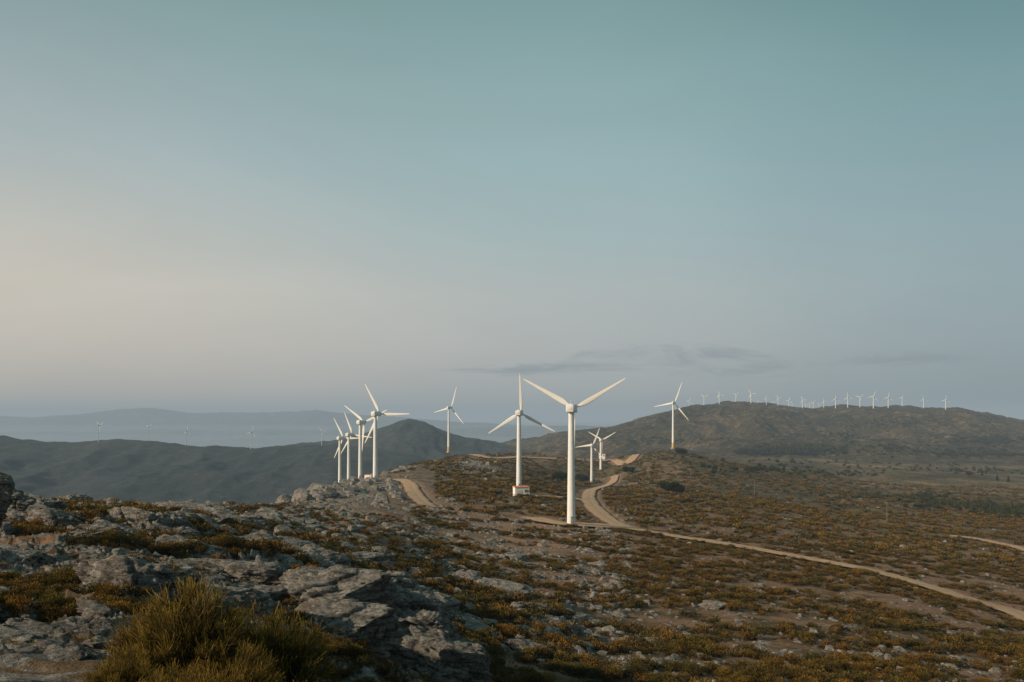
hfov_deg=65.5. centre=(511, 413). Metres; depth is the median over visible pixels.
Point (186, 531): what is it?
boulder
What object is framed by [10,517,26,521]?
boulder
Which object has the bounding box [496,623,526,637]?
gorse shrub
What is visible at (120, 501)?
boulder
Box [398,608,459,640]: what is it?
boulder
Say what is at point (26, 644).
boulder
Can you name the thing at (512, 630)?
gorse shrub
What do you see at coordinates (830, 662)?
gorse shrub
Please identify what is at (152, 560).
gorse shrub
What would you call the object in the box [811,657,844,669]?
gorse shrub
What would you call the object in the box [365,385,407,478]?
wind turbine
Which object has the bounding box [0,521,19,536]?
boulder
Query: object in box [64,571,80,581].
gorse shrub
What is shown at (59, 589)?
gorse shrub
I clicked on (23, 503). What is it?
boulder
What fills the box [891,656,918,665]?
gorse shrub
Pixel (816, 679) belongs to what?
gorse shrub
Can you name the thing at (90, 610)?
boulder
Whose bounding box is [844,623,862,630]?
boulder
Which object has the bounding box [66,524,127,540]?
boulder
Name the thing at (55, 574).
gorse shrub
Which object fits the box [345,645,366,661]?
gorse shrub
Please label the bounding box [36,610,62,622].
gorse shrub
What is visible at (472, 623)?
boulder
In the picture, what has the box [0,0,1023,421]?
sky
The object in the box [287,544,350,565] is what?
boulder
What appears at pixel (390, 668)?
gorse shrub
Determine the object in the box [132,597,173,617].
gorse shrub
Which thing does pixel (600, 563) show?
boulder
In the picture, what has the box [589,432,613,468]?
wind turbine
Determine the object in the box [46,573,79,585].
gorse shrub
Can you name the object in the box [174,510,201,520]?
boulder
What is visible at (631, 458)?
dirt road
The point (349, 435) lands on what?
wind turbine
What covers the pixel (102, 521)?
boulder
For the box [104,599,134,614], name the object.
gorse shrub
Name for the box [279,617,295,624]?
gorse shrub
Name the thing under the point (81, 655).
boulder
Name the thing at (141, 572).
boulder
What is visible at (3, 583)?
gorse shrub
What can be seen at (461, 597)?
gorse shrub
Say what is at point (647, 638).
boulder
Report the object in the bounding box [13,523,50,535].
gorse shrub
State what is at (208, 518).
boulder
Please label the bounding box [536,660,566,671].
gorse shrub
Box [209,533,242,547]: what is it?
gorse shrub
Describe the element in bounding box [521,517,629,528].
dirt road
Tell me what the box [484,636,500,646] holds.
gorse shrub
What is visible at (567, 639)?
gorse shrub
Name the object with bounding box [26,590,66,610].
gorse shrub
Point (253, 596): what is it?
boulder
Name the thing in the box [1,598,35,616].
gorse shrub
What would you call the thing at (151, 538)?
gorse shrub
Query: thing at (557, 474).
oak tree
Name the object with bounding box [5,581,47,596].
gorse shrub
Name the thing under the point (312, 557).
boulder
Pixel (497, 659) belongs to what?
gorse shrub
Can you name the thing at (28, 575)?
boulder
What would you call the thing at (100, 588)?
gorse shrub
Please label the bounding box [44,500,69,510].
boulder
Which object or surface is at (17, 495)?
boulder
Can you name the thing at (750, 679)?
gorse shrub
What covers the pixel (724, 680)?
gorse shrub
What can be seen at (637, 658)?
gorse shrub
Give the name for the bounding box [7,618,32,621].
boulder
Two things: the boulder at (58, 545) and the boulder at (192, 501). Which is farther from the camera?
the boulder at (192, 501)
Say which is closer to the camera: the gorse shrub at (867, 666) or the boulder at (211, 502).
the gorse shrub at (867, 666)
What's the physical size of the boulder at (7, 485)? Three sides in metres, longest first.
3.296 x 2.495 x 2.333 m
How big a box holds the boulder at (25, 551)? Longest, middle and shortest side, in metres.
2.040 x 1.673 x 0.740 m
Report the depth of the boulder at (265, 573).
32.89 m
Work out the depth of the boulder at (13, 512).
47.72 m
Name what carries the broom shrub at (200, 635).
on the ground at (36, 666)
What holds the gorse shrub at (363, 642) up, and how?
on the ground at (36, 666)
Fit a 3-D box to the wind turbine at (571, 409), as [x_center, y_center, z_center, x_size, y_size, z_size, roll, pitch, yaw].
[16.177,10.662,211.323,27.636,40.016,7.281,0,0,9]
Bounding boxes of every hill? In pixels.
[0,435,428,504]
[289,419,516,459]
[501,401,1023,465]
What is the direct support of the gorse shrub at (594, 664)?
on the ground at (36, 666)
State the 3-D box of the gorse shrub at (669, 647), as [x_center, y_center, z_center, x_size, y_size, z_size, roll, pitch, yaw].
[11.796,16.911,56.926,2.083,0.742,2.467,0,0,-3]
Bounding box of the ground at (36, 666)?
[0,422,1023,681]
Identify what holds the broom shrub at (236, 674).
on the ground at (36, 666)
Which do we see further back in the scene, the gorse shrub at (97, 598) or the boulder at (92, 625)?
the gorse shrub at (97, 598)
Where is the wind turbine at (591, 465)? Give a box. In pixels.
[578,428,603,481]
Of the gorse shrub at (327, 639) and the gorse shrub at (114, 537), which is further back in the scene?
the gorse shrub at (114, 537)
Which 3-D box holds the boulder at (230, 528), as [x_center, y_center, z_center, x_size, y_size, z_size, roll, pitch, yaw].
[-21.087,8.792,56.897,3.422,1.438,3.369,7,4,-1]
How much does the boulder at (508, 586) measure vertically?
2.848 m
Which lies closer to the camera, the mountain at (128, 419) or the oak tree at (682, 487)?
the oak tree at (682, 487)
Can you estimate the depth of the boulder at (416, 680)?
22.12 m
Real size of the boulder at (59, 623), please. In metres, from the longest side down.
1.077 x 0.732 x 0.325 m
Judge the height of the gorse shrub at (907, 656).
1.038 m
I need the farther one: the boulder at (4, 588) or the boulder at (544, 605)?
the boulder at (544, 605)
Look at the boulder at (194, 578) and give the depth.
27.64 m
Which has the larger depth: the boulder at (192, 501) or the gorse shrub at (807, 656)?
the boulder at (192, 501)
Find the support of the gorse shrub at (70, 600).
on the ground at (36, 666)
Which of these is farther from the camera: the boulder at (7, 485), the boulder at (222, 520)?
the boulder at (222, 520)
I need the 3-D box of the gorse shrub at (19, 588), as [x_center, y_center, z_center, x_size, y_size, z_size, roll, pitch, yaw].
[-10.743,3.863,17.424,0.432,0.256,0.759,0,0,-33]
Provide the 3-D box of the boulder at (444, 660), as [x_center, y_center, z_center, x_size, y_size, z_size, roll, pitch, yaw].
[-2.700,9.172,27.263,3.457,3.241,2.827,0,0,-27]
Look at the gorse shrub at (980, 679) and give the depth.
49.66 m
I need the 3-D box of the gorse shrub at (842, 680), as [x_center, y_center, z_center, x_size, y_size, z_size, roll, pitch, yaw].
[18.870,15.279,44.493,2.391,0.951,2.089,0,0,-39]
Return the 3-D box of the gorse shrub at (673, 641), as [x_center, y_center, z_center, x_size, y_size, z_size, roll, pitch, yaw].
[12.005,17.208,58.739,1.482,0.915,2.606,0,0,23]
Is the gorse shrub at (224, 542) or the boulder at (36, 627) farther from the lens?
the gorse shrub at (224, 542)
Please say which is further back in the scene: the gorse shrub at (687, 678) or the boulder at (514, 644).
the boulder at (514, 644)
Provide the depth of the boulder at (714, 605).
90.42 m
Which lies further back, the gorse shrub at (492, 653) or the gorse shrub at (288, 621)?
the gorse shrub at (492, 653)
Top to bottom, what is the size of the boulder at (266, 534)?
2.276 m
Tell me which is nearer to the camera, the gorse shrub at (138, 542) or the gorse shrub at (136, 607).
the gorse shrub at (136, 607)
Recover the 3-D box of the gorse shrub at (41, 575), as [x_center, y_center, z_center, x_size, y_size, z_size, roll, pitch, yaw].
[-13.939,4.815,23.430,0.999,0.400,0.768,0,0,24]
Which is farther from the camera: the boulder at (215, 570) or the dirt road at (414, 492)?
the dirt road at (414, 492)
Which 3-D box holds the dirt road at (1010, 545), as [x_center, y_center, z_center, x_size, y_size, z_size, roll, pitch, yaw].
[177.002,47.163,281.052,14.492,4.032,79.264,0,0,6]
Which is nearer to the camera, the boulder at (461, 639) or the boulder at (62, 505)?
the boulder at (461, 639)
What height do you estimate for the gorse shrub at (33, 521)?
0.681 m
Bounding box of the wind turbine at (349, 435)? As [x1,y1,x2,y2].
[341,412,371,479]
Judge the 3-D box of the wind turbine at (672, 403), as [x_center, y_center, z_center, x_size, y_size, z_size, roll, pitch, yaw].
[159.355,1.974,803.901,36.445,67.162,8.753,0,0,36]
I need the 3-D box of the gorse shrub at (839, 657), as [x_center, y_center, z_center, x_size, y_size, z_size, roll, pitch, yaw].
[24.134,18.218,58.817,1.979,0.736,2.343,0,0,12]
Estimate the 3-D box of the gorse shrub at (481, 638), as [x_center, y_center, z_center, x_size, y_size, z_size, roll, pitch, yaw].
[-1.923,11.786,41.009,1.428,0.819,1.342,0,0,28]
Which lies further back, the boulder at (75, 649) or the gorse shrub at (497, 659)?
the gorse shrub at (497, 659)
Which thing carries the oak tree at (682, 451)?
on the ground at (36, 666)
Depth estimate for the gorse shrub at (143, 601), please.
19.04 m
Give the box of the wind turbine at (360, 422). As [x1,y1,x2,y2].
[344,405,385,477]
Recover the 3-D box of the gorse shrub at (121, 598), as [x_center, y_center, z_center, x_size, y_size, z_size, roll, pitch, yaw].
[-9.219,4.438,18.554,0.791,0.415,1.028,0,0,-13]
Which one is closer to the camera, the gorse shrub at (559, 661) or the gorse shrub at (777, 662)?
the gorse shrub at (559, 661)
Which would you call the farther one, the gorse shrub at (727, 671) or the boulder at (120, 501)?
the boulder at (120, 501)
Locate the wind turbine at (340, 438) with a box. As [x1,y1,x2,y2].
[334,419,358,482]
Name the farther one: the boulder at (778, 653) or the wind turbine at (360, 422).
the wind turbine at (360, 422)
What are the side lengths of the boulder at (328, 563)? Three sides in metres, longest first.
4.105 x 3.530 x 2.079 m
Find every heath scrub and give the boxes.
[0,497,1023,681]
[390,450,1023,566]
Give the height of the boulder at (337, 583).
3.405 m
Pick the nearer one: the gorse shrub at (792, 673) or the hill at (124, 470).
the gorse shrub at (792, 673)
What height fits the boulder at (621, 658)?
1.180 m
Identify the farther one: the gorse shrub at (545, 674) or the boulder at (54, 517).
the boulder at (54, 517)
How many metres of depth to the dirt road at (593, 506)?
190.21 m
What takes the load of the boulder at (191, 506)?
on the ground at (36, 666)
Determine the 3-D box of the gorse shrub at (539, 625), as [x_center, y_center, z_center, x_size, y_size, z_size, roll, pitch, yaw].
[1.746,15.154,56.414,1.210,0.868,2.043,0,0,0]
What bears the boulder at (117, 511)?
on the ground at (36, 666)
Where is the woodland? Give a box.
[598,418,1023,517]
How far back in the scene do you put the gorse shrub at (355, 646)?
21.56 m
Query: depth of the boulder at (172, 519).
49.06 m
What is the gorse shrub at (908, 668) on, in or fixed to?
on the ground at (36, 666)
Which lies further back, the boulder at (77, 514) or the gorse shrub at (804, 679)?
the boulder at (77, 514)
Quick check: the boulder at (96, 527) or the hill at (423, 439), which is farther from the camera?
the hill at (423, 439)
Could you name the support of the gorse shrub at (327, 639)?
on the ground at (36, 666)
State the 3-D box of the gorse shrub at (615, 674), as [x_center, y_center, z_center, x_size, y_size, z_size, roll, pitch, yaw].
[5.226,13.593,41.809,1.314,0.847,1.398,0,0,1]
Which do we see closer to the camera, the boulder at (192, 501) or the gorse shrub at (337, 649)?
the gorse shrub at (337, 649)
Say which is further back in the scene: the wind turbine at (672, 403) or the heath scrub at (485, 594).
the wind turbine at (672, 403)
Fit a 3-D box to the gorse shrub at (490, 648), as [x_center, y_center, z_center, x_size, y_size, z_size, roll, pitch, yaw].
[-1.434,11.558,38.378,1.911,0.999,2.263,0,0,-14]
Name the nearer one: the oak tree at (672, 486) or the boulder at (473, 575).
the boulder at (473, 575)
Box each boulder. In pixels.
[0,472,14,527]
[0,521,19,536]
[0,543,43,560]
[0,549,21,566]
[0,586,16,595]
[0,626,43,643]
[5,642,35,647]
[6,489,24,509]
[6,508,22,523]
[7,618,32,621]
[9,495,36,511]
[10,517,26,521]
[11,619,84,636]
[18,571,39,580]
[21,507,84,528]
[24,493,48,507]
[34,635,69,648]
[38,551,75,563]
[42,642,101,660]
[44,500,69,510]
[44,544,65,547]
[51,620,75,628]
[54,646,85,654]
[59,494,92,501]
[63,619,88,625]
[66,510,86,518]
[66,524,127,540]
[70,650,96,660]
[72,555,189,601]
[73,554,104,561]
[76,598,119,620]
[81,641,110,648]
[82,620,116,629]
[93,519,128,528]
[96,616,118,626]
[105,507,126,521]
[107,500,128,505]
[121,506,155,526]
[146,522,202,539]
[149,560,197,571]
[152,511,196,529]
[152,534,227,558]
[158,501,213,510]
[167,558,285,585]
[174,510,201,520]
[174,538,201,547]
[175,570,199,581]
[182,584,273,616]
[183,499,198,502]
[188,570,213,575]
[196,513,218,528]
[198,504,242,514]
[199,566,222,573]
[205,501,219,504]
[212,512,272,528]
[212,527,242,535]
[217,517,236,523]
[233,582,289,601]
[238,530,276,541]
[255,507,282,523]
[273,535,319,548]
[277,565,406,615]
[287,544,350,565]
[289,598,404,660]
[298,553,323,567]
[310,489,336,497]
[319,558,339,568]
[342,552,393,564]
[386,570,416,587]
[388,635,492,681]
[391,577,454,622]
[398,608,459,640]
[406,585,460,615]
[409,679,423,681]
[448,570,481,581]
[455,615,501,635]
[459,637,488,644]
[476,578,535,596]
[504,639,552,654]
[524,602,556,614]
[551,622,583,637]
[588,560,608,569]
[607,656,634,664]
[644,636,671,646]
[697,600,728,610]
[755,646,783,656]
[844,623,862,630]
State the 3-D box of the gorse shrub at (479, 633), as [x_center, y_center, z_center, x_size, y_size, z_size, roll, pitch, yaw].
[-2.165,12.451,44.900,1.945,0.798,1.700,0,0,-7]
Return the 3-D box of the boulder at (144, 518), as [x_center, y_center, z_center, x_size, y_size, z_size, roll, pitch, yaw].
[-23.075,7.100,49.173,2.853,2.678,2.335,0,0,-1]
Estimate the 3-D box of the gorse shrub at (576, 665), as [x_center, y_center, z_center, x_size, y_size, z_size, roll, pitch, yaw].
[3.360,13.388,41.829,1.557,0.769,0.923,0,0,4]
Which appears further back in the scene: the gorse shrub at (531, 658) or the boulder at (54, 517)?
the boulder at (54, 517)
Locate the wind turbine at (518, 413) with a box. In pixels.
[488,374,554,485]
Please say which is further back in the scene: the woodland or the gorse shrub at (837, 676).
the woodland
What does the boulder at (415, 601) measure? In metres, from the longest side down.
6.437 x 5.517 x 4.749 m
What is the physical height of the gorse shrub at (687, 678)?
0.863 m
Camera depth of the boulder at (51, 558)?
31.82 m
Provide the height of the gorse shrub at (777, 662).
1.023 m
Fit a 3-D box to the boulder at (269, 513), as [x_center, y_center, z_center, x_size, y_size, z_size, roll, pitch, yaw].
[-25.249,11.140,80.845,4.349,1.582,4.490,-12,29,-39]
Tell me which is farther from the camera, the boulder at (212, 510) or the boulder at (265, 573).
the boulder at (212, 510)
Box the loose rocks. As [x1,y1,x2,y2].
[0,460,1023,681]
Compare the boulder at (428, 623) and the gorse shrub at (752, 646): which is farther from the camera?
the gorse shrub at (752, 646)
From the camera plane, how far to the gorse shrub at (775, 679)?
43.59 m
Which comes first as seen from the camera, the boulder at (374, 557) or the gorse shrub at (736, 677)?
the gorse shrub at (736, 677)
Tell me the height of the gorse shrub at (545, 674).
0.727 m
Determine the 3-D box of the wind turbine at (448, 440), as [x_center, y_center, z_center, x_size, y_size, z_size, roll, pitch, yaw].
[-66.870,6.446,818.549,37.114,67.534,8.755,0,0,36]
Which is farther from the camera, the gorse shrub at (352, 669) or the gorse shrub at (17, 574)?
the gorse shrub at (17, 574)
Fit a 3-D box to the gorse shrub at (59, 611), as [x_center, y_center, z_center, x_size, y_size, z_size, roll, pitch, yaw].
[-9.179,4.051,16.215,0.964,0.437,0.572,0,0,2]
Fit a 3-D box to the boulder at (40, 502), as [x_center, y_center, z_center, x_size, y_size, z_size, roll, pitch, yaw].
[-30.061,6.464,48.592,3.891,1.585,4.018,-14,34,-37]
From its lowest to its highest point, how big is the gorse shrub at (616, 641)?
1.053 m
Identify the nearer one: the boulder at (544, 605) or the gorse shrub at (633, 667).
the gorse shrub at (633, 667)
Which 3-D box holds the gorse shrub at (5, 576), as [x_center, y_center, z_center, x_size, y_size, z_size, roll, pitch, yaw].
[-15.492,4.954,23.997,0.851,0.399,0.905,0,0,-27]
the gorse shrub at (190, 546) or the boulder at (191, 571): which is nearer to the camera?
the boulder at (191, 571)
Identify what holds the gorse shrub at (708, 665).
on the ground at (36, 666)
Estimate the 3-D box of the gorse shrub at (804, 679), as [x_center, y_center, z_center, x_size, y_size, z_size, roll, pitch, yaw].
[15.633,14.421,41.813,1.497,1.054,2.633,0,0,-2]
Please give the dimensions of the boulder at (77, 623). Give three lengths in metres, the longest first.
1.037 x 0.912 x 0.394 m
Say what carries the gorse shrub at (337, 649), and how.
on the ground at (36, 666)
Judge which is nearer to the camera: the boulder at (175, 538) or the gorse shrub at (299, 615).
the gorse shrub at (299, 615)
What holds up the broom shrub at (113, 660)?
on the ground at (36, 666)
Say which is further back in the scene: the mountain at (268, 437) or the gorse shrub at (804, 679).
the mountain at (268, 437)
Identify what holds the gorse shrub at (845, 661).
on the ground at (36, 666)
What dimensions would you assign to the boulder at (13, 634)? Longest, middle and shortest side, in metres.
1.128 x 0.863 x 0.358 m
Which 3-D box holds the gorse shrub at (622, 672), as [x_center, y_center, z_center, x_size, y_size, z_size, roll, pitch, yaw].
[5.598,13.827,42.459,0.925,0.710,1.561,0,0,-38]
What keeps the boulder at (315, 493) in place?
on the ground at (36, 666)
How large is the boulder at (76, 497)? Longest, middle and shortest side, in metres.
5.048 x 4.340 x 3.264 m
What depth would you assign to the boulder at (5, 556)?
28.04 m
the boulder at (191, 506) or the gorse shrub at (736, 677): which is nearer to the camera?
the gorse shrub at (736, 677)
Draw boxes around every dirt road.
[393,478,438,507]
[466,454,640,464]
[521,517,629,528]
[535,495,587,500]
[581,475,1023,619]
[948,535,1023,550]
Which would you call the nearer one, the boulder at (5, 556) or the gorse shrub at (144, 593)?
the gorse shrub at (144, 593)
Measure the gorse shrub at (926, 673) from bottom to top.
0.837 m
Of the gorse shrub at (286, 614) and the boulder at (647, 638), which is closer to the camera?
the gorse shrub at (286, 614)
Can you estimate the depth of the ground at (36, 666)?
156.75 m
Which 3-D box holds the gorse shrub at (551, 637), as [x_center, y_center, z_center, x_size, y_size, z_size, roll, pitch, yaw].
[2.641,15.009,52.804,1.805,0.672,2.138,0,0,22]
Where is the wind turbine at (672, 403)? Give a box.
[654,383,687,448]
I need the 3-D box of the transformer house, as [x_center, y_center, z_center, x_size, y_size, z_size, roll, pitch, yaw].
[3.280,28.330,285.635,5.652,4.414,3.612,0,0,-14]
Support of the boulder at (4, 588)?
on the ground at (36, 666)
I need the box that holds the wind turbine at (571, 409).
[524,378,624,523]
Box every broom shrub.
[77,640,206,681]
[80,642,161,681]
[102,607,179,664]
[123,573,259,681]
[144,658,229,681]
[179,637,283,681]
[222,600,340,681]
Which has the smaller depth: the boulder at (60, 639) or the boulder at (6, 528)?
the boulder at (60, 639)
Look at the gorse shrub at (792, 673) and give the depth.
46.23 m
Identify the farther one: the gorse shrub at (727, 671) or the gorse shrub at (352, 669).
the gorse shrub at (727, 671)
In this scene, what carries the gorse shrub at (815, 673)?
on the ground at (36, 666)
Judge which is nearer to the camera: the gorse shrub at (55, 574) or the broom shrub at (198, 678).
the broom shrub at (198, 678)
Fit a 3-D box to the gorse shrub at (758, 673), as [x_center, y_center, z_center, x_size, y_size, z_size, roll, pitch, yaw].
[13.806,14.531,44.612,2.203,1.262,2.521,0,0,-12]
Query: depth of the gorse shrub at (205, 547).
39.44 m
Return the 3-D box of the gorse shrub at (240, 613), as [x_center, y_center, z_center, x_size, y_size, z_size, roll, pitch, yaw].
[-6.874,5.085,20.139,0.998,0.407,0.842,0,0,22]
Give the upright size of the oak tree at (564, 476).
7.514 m
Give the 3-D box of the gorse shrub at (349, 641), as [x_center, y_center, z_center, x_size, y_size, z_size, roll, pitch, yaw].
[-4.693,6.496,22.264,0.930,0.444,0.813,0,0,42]
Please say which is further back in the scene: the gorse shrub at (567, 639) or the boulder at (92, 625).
the gorse shrub at (567, 639)
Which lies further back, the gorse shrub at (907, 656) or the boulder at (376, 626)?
the gorse shrub at (907, 656)
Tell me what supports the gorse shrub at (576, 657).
on the ground at (36, 666)
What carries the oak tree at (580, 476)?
on the ground at (36, 666)
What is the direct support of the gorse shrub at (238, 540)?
on the ground at (36, 666)
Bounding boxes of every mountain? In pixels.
[0,408,599,431]
[0,426,610,447]
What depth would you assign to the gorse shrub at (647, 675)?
41.65 m
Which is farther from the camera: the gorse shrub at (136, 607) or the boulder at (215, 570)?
the boulder at (215, 570)
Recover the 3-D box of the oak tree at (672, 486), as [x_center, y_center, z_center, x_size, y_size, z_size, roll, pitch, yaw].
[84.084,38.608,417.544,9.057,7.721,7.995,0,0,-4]
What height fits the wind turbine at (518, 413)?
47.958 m
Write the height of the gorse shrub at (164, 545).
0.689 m
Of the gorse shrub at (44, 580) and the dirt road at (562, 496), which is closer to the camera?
the gorse shrub at (44, 580)
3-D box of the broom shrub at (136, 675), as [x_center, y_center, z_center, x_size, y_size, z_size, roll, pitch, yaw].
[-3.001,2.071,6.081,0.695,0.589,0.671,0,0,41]
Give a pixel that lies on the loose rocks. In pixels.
(343, 487)
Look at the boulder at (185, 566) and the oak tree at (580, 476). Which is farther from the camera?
the oak tree at (580, 476)
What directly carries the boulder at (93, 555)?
on the ground at (36, 666)
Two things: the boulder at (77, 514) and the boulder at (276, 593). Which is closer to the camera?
the boulder at (276, 593)
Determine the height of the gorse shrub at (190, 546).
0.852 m
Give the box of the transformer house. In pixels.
[513,486,529,496]
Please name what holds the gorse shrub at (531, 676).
on the ground at (36, 666)
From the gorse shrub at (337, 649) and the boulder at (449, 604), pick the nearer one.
the gorse shrub at (337, 649)
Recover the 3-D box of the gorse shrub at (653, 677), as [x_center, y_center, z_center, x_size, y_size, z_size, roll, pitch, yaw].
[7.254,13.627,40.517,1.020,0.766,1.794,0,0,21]
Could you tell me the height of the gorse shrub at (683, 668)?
0.840 m
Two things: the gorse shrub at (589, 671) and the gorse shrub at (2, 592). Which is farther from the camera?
the gorse shrub at (589, 671)
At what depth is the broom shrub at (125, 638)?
7.24 m
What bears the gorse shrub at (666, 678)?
on the ground at (36, 666)
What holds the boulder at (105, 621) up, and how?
on the ground at (36, 666)
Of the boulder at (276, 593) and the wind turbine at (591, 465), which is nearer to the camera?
the boulder at (276, 593)
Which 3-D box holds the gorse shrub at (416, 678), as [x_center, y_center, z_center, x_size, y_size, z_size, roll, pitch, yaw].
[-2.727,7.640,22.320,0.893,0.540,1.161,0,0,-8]
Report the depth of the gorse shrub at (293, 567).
42.06 m
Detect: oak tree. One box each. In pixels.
[551,470,563,479]
[559,472,567,480]
[575,473,586,480]
[658,481,669,490]
[664,480,681,491]
[675,484,685,491]
[678,448,687,454]
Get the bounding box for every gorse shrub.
[0,572,14,581]
[0,577,27,587]
[0,589,12,595]
[0,593,31,612]
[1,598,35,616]
[5,570,27,580]
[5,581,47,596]
[11,582,31,593]
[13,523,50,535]
[19,570,50,580]
[21,587,58,598]
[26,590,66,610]
[27,518,44,526]
[35,594,57,607]
[36,601,80,619]
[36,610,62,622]
[40,583,66,593]
[41,577,54,584]
[45,570,75,582]
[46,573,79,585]
[58,593,83,606]
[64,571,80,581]
[71,535,95,545]
[87,593,111,603]
[89,533,130,545]
[89,582,122,600]
[99,528,124,543]
[104,595,136,604]
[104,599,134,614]
[115,601,139,614]
[116,534,148,548]
[123,552,158,563]
[125,554,156,563]
[130,535,154,542]
[130,598,169,609]
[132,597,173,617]
[136,585,153,596]
[147,541,175,554]
[159,540,187,551]
[170,538,203,551]
[191,543,209,553]
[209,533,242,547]
[216,536,246,548]
[219,607,253,621]
[279,608,294,617]
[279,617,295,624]
[288,610,312,623]
[289,563,317,568]
[311,632,346,650]
[324,641,343,656]
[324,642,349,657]
[335,664,362,679]
[340,636,360,650]
[344,643,359,652]
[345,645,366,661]
[350,639,368,650]
[369,661,401,678]
[403,675,426,681]
[453,593,469,601]
[467,633,489,645]
[468,628,488,636]
[474,641,499,654]
[482,643,506,659]
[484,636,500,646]
[490,654,506,665]
[494,655,505,664]
[496,623,519,636]
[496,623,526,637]
[511,653,534,663]
[512,669,543,681]
[524,645,549,656]
[529,620,544,632]
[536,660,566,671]
[536,670,555,681]
[540,632,562,642]
[542,649,573,662]
[551,658,566,668]
[556,635,575,644]
[563,661,603,679]
[563,662,588,671]
[568,653,587,661]
[579,655,610,674]
[601,663,623,681]
[604,637,629,652]
[605,665,628,678]
[626,654,651,665]
[626,662,653,674]
[631,672,650,681]
[645,672,662,681]
[657,671,677,681]
[661,643,689,655]
[664,671,690,681]
[666,639,684,651]
[667,660,704,678]
[695,661,721,674]
[711,666,743,677]
[717,677,747,681]
[729,671,758,681]
[731,642,762,655]
[731,675,754,681]
[742,658,781,681]
[759,656,786,671]
[761,673,786,681]
[778,663,811,681]
[788,676,824,681]
[791,667,833,681]
[793,674,817,681]
[798,649,824,662]
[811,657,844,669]
[820,673,846,681]
[821,655,843,671]
[827,653,851,660]
[831,678,855,681]
[832,657,856,664]
[849,660,876,672]
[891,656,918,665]
[893,653,923,666]
[902,664,937,673]
[913,666,931,680]
[966,677,996,681]
[1010,667,1023,679]
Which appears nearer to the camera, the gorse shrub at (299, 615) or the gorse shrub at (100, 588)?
the gorse shrub at (100, 588)
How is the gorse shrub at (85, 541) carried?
on the ground at (36, 666)
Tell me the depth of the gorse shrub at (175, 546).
38.88 m
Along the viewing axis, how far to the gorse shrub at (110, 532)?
38.69 m
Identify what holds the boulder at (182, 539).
on the ground at (36, 666)
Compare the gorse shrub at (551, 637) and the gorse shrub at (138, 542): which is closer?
the gorse shrub at (138, 542)
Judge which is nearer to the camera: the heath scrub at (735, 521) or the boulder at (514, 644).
the boulder at (514, 644)
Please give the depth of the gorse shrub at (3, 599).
16.40 m
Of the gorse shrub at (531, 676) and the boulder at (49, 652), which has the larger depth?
the gorse shrub at (531, 676)
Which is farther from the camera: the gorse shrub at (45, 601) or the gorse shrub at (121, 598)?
the gorse shrub at (121, 598)
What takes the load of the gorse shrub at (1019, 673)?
on the ground at (36, 666)
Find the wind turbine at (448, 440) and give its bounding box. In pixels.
[436,390,463,452]
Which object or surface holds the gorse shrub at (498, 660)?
on the ground at (36, 666)
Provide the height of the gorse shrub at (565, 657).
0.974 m
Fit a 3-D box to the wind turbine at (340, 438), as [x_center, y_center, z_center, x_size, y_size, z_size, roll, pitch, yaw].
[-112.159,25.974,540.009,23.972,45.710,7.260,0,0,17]
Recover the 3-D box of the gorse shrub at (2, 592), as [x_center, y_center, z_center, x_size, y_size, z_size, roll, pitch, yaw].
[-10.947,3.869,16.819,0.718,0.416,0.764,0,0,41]
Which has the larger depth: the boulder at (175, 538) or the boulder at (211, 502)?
the boulder at (211, 502)
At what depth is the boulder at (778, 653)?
62.35 m
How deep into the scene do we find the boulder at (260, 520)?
65.70 m
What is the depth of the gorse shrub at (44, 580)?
21.81 m
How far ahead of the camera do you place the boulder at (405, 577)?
54.02 m
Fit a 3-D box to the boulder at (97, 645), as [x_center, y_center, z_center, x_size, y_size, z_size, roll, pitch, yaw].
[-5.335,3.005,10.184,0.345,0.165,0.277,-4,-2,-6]
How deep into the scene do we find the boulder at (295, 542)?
55.12 m
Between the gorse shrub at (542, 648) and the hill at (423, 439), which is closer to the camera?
the gorse shrub at (542, 648)
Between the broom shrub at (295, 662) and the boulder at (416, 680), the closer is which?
the broom shrub at (295, 662)

